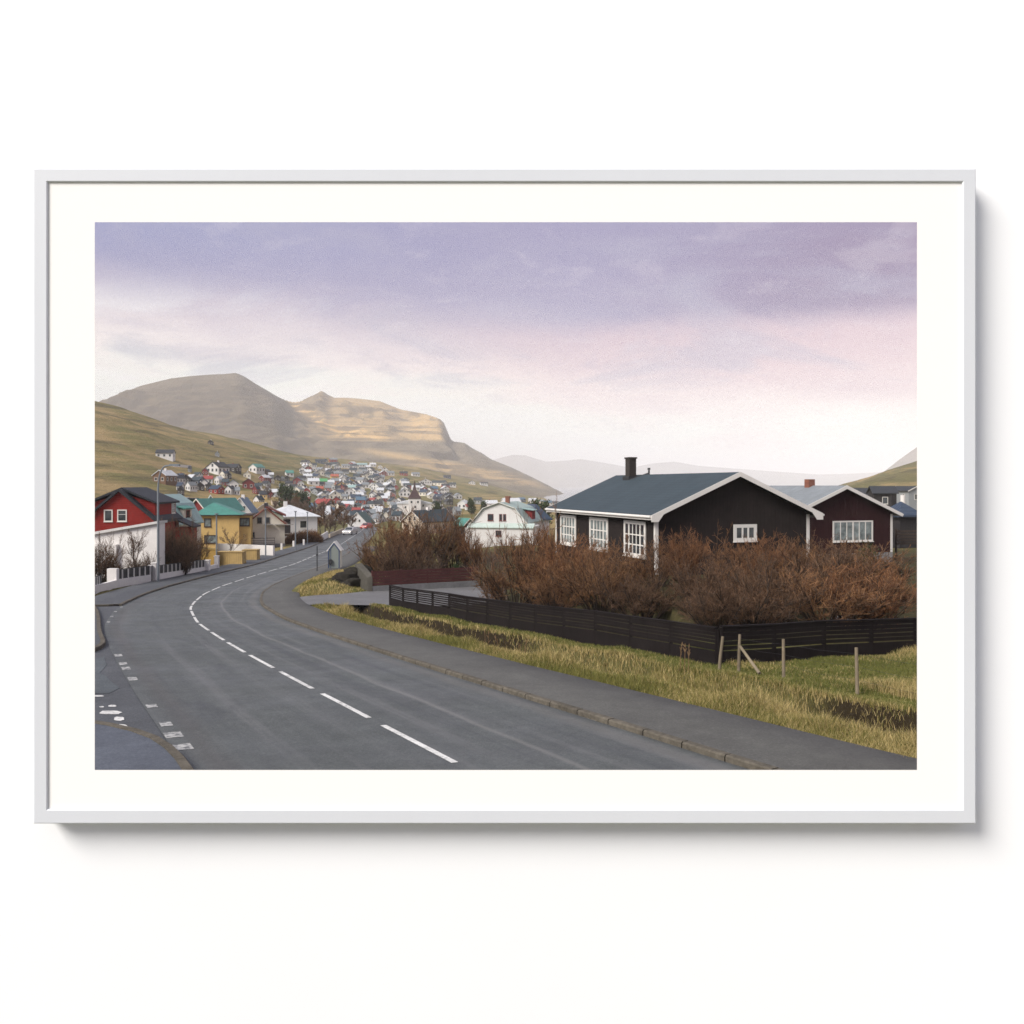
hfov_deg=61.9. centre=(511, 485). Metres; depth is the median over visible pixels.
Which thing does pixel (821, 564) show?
bush
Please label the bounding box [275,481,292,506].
evergreen tree
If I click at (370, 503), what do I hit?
house
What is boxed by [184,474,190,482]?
house
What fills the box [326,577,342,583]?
rock
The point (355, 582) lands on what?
rock
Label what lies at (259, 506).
house
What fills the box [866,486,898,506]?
house
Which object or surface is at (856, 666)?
wire fence
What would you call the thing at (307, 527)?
lamp post
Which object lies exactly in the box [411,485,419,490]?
house
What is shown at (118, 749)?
pavement
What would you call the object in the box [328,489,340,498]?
house
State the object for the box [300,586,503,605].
driveway
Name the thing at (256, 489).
house
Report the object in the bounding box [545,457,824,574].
house
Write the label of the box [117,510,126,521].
window
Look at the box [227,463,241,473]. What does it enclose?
house
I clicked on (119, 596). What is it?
pavement
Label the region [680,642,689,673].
dead stalks
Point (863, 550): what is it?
bush
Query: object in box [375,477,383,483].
house
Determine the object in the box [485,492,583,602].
bush
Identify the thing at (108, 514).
window
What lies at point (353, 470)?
house
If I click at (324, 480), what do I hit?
house
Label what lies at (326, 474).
house
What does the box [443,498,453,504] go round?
house
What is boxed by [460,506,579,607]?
bush
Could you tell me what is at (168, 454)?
house
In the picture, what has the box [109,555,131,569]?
bush
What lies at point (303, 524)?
window
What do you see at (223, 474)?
house
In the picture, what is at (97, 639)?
pavement
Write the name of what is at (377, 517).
house
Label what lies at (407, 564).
bush
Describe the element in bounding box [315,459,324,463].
house
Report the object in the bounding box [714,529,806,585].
bush
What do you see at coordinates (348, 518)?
tree
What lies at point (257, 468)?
house
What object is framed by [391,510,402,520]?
house
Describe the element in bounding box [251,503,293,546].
house
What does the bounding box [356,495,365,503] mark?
house
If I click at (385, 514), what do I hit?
house
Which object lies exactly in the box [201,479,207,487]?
house
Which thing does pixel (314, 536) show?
hedge
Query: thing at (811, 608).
bush
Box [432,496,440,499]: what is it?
house
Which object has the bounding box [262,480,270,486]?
house
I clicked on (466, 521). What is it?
shed
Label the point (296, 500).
tree
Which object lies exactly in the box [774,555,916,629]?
bush
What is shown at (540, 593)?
bush
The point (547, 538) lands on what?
bush
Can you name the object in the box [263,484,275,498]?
tree
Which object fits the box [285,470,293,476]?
house
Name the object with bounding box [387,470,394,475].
house
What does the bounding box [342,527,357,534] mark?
car
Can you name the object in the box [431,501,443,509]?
evergreen tree
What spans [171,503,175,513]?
window
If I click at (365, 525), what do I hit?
car
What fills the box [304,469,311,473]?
house
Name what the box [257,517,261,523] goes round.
window
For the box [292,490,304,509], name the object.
evergreen tree
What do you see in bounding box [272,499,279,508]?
tree
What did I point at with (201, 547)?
bush
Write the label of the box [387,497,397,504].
house
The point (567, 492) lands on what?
sea
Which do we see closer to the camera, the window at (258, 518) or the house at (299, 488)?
the window at (258, 518)
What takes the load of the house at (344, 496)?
on the hillside
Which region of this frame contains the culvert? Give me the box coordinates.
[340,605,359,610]
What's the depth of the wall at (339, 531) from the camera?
165.72 m
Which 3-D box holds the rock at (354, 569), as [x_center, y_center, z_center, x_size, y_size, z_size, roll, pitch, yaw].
[-10.925,6.122,59.491,1.669,0.944,0.849,0,0,0]
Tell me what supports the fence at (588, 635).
on the ground at (844, 709)
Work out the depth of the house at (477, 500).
675.48 m
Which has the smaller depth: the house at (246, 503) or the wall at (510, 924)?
the wall at (510, 924)
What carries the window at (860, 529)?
in the house at (850, 513)
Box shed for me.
[453,518,471,538]
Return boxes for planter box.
[217,551,245,564]
[242,549,259,559]
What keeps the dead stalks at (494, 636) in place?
on the ground at (844, 709)
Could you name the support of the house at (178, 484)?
on the hillside
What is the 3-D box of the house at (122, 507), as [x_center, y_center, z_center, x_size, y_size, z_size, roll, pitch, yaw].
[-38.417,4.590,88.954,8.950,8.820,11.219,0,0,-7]
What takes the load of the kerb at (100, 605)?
on the side road at (124, 699)
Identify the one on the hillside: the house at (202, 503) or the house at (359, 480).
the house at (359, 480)
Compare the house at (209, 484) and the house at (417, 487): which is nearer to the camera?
the house at (209, 484)
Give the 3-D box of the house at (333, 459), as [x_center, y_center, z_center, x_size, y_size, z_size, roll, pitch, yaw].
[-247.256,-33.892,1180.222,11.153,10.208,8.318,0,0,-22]
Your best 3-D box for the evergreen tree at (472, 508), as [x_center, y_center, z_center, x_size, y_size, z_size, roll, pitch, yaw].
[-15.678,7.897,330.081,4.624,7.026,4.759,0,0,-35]
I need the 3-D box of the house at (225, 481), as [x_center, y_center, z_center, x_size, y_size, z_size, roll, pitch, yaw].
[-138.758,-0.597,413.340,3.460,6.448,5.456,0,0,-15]
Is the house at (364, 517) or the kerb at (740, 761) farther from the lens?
the house at (364, 517)
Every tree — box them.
[120,528,149,566]
[201,531,213,548]
[219,527,246,550]
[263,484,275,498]
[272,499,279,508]
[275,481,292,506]
[280,498,295,505]
[289,486,295,497]
[290,499,310,509]
[291,493,299,506]
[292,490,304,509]
[301,490,311,510]
[303,501,320,513]
[306,508,328,527]
[315,513,323,533]
[317,500,343,531]
[321,513,336,533]
[330,499,346,531]
[337,510,352,527]
[347,515,357,526]
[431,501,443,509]
[466,497,476,513]
[479,499,487,510]
[524,497,542,505]
[538,499,553,527]
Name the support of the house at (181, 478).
on the hillside
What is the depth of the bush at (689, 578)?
29.72 m
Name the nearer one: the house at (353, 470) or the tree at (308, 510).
the tree at (308, 510)
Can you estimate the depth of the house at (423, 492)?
713.77 m
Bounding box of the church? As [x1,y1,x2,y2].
[397,480,431,514]
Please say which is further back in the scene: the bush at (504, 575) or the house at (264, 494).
the house at (264, 494)
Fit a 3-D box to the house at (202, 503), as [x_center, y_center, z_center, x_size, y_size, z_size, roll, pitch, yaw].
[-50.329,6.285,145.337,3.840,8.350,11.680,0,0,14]
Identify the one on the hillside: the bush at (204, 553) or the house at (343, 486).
the house at (343, 486)
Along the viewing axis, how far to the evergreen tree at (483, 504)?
339.50 m
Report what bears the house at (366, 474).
on the hillside
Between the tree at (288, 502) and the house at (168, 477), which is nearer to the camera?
the tree at (288, 502)
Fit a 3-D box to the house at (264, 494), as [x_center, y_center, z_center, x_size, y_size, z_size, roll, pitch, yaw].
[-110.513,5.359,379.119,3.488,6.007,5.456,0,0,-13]
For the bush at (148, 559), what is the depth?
65.96 m
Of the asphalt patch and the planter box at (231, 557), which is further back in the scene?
the planter box at (231, 557)
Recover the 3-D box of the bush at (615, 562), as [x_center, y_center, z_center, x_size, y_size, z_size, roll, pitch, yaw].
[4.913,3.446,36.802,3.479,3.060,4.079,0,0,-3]
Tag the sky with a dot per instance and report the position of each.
(791, 347)
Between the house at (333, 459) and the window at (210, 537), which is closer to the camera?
the window at (210, 537)
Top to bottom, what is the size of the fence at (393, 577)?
1.802 m
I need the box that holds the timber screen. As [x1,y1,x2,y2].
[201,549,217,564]
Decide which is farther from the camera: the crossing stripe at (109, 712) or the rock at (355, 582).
the rock at (355, 582)
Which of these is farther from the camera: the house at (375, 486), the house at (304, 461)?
the house at (304, 461)
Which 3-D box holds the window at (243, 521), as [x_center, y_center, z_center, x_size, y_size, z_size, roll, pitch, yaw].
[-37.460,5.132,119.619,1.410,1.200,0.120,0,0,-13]
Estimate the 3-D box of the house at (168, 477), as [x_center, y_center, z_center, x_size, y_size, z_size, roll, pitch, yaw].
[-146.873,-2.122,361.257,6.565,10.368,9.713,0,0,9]
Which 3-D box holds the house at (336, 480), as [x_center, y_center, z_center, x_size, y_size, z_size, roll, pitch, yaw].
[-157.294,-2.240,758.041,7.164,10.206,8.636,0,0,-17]
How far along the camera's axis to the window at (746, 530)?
43.54 m
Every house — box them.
[95,487,200,550]
[151,468,177,485]
[155,449,175,461]
[165,494,203,548]
[176,482,184,489]
[177,473,185,484]
[177,486,184,495]
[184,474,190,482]
[185,482,197,491]
[191,477,204,483]
[193,472,202,476]
[193,497,244,510]
[197,481,204,490]
[198,502,254,547]
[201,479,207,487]
[202,467,208,474]
[203,475,213,482]
[206,460,229,474]
[206,481,211,490]
[208,484,224,493]
[214,475,223,483]
[219,470,230,477]
[221,478,229,485]
[225,484,234,494]
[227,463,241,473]
[227,480,238,486]
[234,486,239,494]
[238,495,258,516]
[242,477,254,489]
[243,471,250,478]
[248,464,265,474]
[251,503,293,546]
[252,485,260,493]
[253,494,264,501]
[253,502,274,513]
[258,474,271,481]
[259,491,267,498]
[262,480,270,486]
[271,496,278,505]
[272,501,320,537]
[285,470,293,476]
[285,481,292,485]
[293,476,301,483]
[293,486,304,492]
[300,459,310,463]
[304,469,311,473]
[307,478,319,485]
[311,488,322,494]
[312,474,320,477]
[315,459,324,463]
[315,497,334,506]
[316,466,324,472]
[317,469,323,475]
[319,478,327,483]
[324,471,333,477]
[324,485,331,490]
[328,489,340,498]
[329,457,337,461]
[330,473,338,477]
[331,477,338,484]
[333,471,342,475]
[336,502,345,510]
[341,463,349,467]
[341,484,347,489]
[341,494,347,499]
[341,501,353,506]
[342,469,348,473]
[344,488,352,494]
[346,511,375,526]
[348,493,361,500]
[349,467,357,472]
[351,487,359,493]
[355,477,366,483]
[356,462,367,466]
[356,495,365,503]
[361,482,368,487]
[362,472,371,478]
[366,508,375,516]
[367,500,373,507]
[368,475,377,480]
[371,482,383,490]
[371,514,384,523]
[373,499,382,505]
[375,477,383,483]
[377,488,383,492]
[379,470,387,475]
[381,496,387,501]
[383,511,387,520]
[386,479,394,485]
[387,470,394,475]
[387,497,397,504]
[388,491,395,497]
[389,501,396,507]
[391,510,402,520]
[397,497,405,501]
[398,487,410,496]
[399,471,407,475]
[400,485,410,490]
[400,507,455,533]
[411,472,419,476]
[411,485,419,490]
[418,478,431,485]
[419,488,429,495]
[426,492,434,498]
[432,480,447,485]
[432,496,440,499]
[434,493,444,499]
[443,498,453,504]
[445,494,453,500]
[448,482,455,487]
[452,506,461,515]
[453,492,461,498]
[458,499,467,508]
[466,496,543,548]
[473,496,482,503]
[482,499,497,505]
[500,497,520,501]
[528,504,551,539]
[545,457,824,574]
[770,479,903,561]
[854,488,867,494]
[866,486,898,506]
[896,486,916,509]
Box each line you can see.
[106,611,137,680]
[146,704,193,749]
[190,530,456,762]
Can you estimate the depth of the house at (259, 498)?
331.66 m
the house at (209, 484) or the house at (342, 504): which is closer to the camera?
the house at (209, 484)
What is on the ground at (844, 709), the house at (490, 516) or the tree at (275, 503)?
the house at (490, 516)
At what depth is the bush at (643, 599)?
30.23 m
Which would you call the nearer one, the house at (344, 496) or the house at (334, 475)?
the house at (344, 496)
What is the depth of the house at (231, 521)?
118.34 m
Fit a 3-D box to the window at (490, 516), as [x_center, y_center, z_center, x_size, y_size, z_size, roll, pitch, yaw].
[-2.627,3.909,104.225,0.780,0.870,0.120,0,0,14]
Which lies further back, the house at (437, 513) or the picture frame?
the house at (437, 513)
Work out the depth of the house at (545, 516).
112.23 m
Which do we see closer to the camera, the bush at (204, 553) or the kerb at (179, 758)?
the kerb at (179, 758)
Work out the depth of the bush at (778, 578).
29.41 m
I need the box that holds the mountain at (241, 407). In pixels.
[99,373,562,497]
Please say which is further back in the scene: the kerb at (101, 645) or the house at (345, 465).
the house at (345, 465)
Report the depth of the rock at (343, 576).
57.88 m
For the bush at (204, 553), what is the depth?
80.39 m
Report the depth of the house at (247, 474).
526.89 m
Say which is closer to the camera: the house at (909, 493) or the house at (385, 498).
the house at (909, 493)
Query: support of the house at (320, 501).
on the hillside
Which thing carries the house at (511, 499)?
on the hillside
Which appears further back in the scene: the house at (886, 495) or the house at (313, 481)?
the house at (313, 481)
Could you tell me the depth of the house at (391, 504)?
509.40 m
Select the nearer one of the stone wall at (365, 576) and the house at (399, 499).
the stone wall at (365, 576)
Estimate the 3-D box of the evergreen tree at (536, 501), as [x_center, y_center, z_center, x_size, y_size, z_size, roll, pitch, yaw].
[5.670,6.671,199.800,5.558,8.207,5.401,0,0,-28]
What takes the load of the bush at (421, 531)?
on the ground at (844, 709)
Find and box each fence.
[371,566,478,590]
[389,585,718,664]
[718,634,916,695]
[719,617,916,664]
[895,529,916,559]
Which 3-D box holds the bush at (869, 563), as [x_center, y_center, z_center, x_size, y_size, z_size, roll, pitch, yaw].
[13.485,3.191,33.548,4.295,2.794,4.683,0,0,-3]
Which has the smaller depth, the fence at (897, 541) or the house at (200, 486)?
the fence at (897, 541)
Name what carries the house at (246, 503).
on the hillside
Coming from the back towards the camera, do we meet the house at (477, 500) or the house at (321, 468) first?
the house at (321, 468)
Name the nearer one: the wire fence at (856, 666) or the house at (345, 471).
the wire fence at (856, 666)
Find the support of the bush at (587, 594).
on the ground at (844, 709)
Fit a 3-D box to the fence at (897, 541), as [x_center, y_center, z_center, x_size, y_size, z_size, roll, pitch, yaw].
[30.645,5.192,62.380,5.470,4.100,0.750,0,0,-12]
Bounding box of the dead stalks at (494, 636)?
[484,630,497,645]
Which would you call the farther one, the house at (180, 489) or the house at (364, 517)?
the house at (180, 489)
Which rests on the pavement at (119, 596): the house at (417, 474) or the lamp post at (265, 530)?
the lamp post at (265, 530)
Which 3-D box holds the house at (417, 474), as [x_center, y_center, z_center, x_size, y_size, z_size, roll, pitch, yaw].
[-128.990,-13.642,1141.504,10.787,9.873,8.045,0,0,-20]
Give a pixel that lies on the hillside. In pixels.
(128, 443)
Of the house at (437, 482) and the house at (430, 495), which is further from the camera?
the house at (437, 482)
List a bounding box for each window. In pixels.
[104,510,112,521]
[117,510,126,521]
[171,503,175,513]
[186,510,189,517]
[204,518,210,526]
[204,535,215,543]
[240,518,249,526]
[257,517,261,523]
[300,521,306,528]
[488,514,492,520]
[495,530,501,536]
[560,514,575,545]
[589,517,607,552]
[624,520,645,557]
[733,524,757,542]
[833,520,873,542]
[882,497,887,503]
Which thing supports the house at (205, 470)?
on the hillside
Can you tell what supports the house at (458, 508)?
on the hillside
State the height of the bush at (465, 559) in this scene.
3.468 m
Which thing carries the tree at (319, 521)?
on the hillside
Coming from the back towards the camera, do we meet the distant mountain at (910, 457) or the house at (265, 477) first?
the distant mountain at (910, 457)
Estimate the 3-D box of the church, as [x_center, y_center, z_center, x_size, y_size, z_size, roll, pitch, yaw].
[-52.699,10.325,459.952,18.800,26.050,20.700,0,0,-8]
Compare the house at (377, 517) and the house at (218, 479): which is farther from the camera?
the house at (218, 479)
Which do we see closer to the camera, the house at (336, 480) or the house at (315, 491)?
the house at (315, 491)
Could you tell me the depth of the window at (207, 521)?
117.66 m
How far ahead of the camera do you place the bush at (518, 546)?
57.82 m
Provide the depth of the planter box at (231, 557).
84.50 m
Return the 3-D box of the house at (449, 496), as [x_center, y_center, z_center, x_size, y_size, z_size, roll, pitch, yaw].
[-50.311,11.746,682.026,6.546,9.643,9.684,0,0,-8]
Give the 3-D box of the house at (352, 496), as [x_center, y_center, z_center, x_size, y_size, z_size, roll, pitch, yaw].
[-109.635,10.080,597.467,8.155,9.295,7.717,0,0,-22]
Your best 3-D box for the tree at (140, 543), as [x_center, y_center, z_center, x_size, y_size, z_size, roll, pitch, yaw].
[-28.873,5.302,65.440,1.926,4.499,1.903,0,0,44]
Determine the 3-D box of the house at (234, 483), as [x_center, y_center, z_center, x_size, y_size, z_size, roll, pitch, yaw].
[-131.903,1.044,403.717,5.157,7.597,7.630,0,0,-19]
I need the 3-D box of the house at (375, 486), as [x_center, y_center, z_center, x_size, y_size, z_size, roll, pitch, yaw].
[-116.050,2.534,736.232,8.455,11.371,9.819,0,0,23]
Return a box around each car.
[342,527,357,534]
[360,523,371,528]
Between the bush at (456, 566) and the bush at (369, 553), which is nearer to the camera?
the bush at (456, 566)
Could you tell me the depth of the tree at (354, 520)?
214.96 m
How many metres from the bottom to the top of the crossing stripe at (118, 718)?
0.027 m
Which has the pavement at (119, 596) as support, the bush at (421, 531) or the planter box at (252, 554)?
the planter box at (252, 554)
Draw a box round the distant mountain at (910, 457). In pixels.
[885,447,916,470]
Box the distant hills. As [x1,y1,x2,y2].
[494,455,880,487]
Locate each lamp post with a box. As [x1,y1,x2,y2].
[157,464,179,581]
[214,513,217,554]
[264,508,266,555]
[294,511,296,549]
[306,512,308,543]
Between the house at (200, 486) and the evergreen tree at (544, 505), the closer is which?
the evergreen tree at (544, 505)
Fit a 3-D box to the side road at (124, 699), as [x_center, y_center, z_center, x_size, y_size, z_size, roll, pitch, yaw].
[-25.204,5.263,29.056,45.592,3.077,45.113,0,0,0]
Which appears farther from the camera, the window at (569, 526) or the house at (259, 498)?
the house at (259, 498)
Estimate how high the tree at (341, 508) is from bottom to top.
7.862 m
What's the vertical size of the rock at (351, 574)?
0.970 m
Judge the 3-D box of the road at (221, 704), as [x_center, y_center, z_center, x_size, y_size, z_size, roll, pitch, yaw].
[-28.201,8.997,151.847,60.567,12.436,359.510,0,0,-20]
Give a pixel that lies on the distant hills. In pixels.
(579, 473)
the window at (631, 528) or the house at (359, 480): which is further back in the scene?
the house at (359, 480)
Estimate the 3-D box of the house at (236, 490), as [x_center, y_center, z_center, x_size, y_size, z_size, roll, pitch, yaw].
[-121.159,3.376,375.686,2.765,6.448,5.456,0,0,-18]
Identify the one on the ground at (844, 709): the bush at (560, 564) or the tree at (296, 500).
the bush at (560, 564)
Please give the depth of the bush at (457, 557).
68.26 m
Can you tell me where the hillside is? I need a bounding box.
[95,401,916,539]
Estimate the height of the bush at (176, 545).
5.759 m
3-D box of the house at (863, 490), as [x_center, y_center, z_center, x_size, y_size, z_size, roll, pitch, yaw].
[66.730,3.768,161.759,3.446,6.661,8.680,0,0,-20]
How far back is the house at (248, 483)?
417.77 m
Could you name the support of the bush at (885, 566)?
on the ground at (844, 709)
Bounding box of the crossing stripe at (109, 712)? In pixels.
[100,711,121,713]
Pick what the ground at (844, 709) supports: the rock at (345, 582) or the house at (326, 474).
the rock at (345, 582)
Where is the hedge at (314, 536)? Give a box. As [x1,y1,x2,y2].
[285,529,323,543]
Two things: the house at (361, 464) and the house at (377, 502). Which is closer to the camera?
the house at (377, 502)
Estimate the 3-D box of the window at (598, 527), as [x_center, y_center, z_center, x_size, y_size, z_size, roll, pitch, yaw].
[4.902,2.775,48.475,0.120,1.890,2.610,0,0,-18]
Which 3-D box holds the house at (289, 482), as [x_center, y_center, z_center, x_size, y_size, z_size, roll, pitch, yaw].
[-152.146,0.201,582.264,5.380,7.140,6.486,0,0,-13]
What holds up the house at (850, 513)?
on the ground at (844, 709)
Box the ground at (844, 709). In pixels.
[95,539,916,755]
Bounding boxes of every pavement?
[95,531,333,604]
[95,611,100,645]
[95,724,181,769]
[262,546,916,769]
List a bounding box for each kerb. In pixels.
[95,603,121,606]
[95,606,105,651]
[95,720,193,769]
[119,534,337,605]
[260,539,784,769]
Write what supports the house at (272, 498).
on the hillside
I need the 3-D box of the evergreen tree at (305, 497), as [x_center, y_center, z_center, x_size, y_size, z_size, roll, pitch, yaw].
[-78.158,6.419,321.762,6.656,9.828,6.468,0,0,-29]
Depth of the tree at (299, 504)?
250.59 m
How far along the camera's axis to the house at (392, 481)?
850.95 m
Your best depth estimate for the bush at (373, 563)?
63.40 m
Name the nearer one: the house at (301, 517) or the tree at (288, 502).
the house at (301, 517)
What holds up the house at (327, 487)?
on the hillside
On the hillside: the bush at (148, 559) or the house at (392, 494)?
the house at (392, 494)
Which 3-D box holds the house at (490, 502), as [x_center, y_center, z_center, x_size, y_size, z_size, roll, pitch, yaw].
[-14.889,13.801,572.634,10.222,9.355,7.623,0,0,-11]
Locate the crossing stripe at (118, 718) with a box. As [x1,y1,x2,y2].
[114,717,123,720]
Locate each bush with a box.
[95,530,126,582]
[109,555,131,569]
[124,551,161,567]
[144,513,203,563]
[165,540,198,574]
[166,513,207,560]
[186,533,210,559]
[347,506,431,582]
[358,534,385,570]
[366,534,435,584]
[371,508,447,578]
[388,504,465,574]
[411,546,445,583]
[421,499,480,573]
[451,564,461,578]
[455,529,490,566]
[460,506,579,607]
[463,537,515,599]
[480,530,504,569]
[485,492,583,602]
[504,529,612,607]
[507,531,535,563]
[512,554,589,611]
[532,523,554,560]
[543,536,647,612]
[551,534,624,592]
[588,533,656,598]
[588,554,683,619]
[606,524,691,586]
[649,526,713,580]
[656,553,746,609]
[666,578,762,631]
[682,553,827,630]
[693,522,782,595]
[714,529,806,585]
[723,548,822,622]
[753,545,916,626]
[754,538,887,603]
[768,530,831,578]
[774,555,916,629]
[776,532,916,593]
[799,533,916,596]
[856,541,878,562]
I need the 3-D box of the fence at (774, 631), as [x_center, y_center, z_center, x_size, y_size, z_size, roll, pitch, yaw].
[13.809,4.806,26.455,17.606,1.983,0.365,0,0,-21]
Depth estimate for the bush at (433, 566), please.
59.89 m
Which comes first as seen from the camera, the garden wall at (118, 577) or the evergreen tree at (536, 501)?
the garden wall at (118, 577)
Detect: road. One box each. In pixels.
[95,606,165,740]
[104,527,749,769]
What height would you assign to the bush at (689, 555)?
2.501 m
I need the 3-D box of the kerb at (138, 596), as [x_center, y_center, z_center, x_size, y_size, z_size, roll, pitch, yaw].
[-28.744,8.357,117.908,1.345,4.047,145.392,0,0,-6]
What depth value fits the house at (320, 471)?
832.98 m
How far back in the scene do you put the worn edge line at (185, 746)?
14.45 m
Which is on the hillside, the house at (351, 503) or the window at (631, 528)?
the house at (351, 503)
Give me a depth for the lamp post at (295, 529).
109.93 m
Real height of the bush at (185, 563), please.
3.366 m
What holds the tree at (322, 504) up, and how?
on the hillside
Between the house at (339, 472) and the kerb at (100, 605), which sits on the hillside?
the house at (339, 472)
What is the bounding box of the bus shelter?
[327,540,343,567]
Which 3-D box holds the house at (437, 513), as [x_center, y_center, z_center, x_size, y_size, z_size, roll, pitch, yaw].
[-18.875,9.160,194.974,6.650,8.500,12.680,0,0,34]
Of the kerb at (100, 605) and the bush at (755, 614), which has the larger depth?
the kerb at (100, 605)
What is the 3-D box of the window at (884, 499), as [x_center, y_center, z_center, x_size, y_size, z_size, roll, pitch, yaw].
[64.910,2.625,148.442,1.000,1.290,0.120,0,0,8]
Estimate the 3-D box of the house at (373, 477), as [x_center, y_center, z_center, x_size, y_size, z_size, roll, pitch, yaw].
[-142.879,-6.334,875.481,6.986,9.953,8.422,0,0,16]
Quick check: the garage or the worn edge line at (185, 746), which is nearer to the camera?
the worn edge line at (185, 746)
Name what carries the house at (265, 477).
on the hillside
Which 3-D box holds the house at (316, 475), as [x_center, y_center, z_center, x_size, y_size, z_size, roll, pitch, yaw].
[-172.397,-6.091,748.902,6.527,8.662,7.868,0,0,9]
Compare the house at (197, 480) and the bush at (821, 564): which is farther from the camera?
the house at (197, 480)
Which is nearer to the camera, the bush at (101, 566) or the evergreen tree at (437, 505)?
the bush at (101, 566)
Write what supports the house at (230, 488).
on the hillside
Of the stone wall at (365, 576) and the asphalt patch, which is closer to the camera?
the asphalt patch
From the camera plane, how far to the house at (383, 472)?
1066.49 m
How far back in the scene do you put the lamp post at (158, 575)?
63.93 m
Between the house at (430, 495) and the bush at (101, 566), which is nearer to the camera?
the bush at (101, 566)
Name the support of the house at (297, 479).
on the hillside
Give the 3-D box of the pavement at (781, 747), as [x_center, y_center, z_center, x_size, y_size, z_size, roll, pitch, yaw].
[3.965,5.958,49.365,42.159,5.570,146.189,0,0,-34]
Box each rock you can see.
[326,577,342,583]
[332,573,349,580]
[336,571,358,577]
[339,581,352,586]
[344,567,357,574]
[346,578,360,586]
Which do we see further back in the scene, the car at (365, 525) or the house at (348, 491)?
the house at (348, 491)
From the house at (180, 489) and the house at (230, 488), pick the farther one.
the house at (230, 488)
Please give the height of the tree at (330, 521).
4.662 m
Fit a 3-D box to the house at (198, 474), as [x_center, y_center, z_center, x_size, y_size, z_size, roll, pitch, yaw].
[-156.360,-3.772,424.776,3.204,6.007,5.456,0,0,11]
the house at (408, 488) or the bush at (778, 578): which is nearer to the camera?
the bush at (778, 578)
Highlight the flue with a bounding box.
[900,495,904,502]
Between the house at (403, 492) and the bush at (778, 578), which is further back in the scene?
the house at (403, 492)
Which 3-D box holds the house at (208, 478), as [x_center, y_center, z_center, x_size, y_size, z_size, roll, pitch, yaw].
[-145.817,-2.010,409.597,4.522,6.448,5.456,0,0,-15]
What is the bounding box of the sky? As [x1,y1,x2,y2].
[95,222,916,473]
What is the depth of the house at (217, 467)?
485.11 m
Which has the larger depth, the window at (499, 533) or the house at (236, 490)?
the house at (236, 490)
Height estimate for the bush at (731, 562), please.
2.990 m
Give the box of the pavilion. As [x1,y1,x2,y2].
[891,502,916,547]
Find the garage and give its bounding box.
[95,520,166,575]
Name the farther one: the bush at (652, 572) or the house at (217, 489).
the house at (217, 489)
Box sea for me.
[544,488,586,501]
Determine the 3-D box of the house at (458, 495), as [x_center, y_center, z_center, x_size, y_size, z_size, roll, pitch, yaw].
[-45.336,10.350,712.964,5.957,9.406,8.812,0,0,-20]
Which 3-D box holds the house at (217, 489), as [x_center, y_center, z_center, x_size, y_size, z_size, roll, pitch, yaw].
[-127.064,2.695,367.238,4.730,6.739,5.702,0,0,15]
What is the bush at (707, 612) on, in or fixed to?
on the ground at (844, 709)
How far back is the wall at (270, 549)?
100.92 m
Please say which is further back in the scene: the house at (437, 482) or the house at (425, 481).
the house at (437, 482)
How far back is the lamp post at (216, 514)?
83.93 m
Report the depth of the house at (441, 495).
688.35 m
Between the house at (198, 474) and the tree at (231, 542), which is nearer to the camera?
the tree at (231, 542)
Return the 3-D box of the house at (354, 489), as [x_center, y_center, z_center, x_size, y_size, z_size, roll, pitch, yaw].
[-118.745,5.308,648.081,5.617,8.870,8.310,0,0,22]
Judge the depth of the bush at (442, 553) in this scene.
65.73 m
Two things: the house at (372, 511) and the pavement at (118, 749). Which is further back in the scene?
the house at (372, 511)
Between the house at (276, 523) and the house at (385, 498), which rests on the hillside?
the house at (385, 498)
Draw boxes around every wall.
[0,0,1023,1023]
[95,555,219,593]
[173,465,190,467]
[218,543,274,554]
[329,528,343,537]
[355,563,372,590]
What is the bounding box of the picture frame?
[34,169,975,822]
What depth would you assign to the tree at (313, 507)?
210.21 m
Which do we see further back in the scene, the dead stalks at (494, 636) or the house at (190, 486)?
the house at (190, 486)
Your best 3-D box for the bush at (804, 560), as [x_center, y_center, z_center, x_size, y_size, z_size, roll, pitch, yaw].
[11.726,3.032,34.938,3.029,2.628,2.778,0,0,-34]
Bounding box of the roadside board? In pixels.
[321,531,327,539]
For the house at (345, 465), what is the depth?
1121.63 m
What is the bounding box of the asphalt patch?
[95,657,118,692]
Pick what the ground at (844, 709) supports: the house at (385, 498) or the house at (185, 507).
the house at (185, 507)
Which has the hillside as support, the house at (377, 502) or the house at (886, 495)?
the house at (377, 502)
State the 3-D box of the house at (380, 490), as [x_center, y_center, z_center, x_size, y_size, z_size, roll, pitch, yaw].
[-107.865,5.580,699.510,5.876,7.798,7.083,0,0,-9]
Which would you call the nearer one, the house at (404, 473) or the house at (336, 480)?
the house at (336, 480)
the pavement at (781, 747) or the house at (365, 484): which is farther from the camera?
the house at (365, 484)

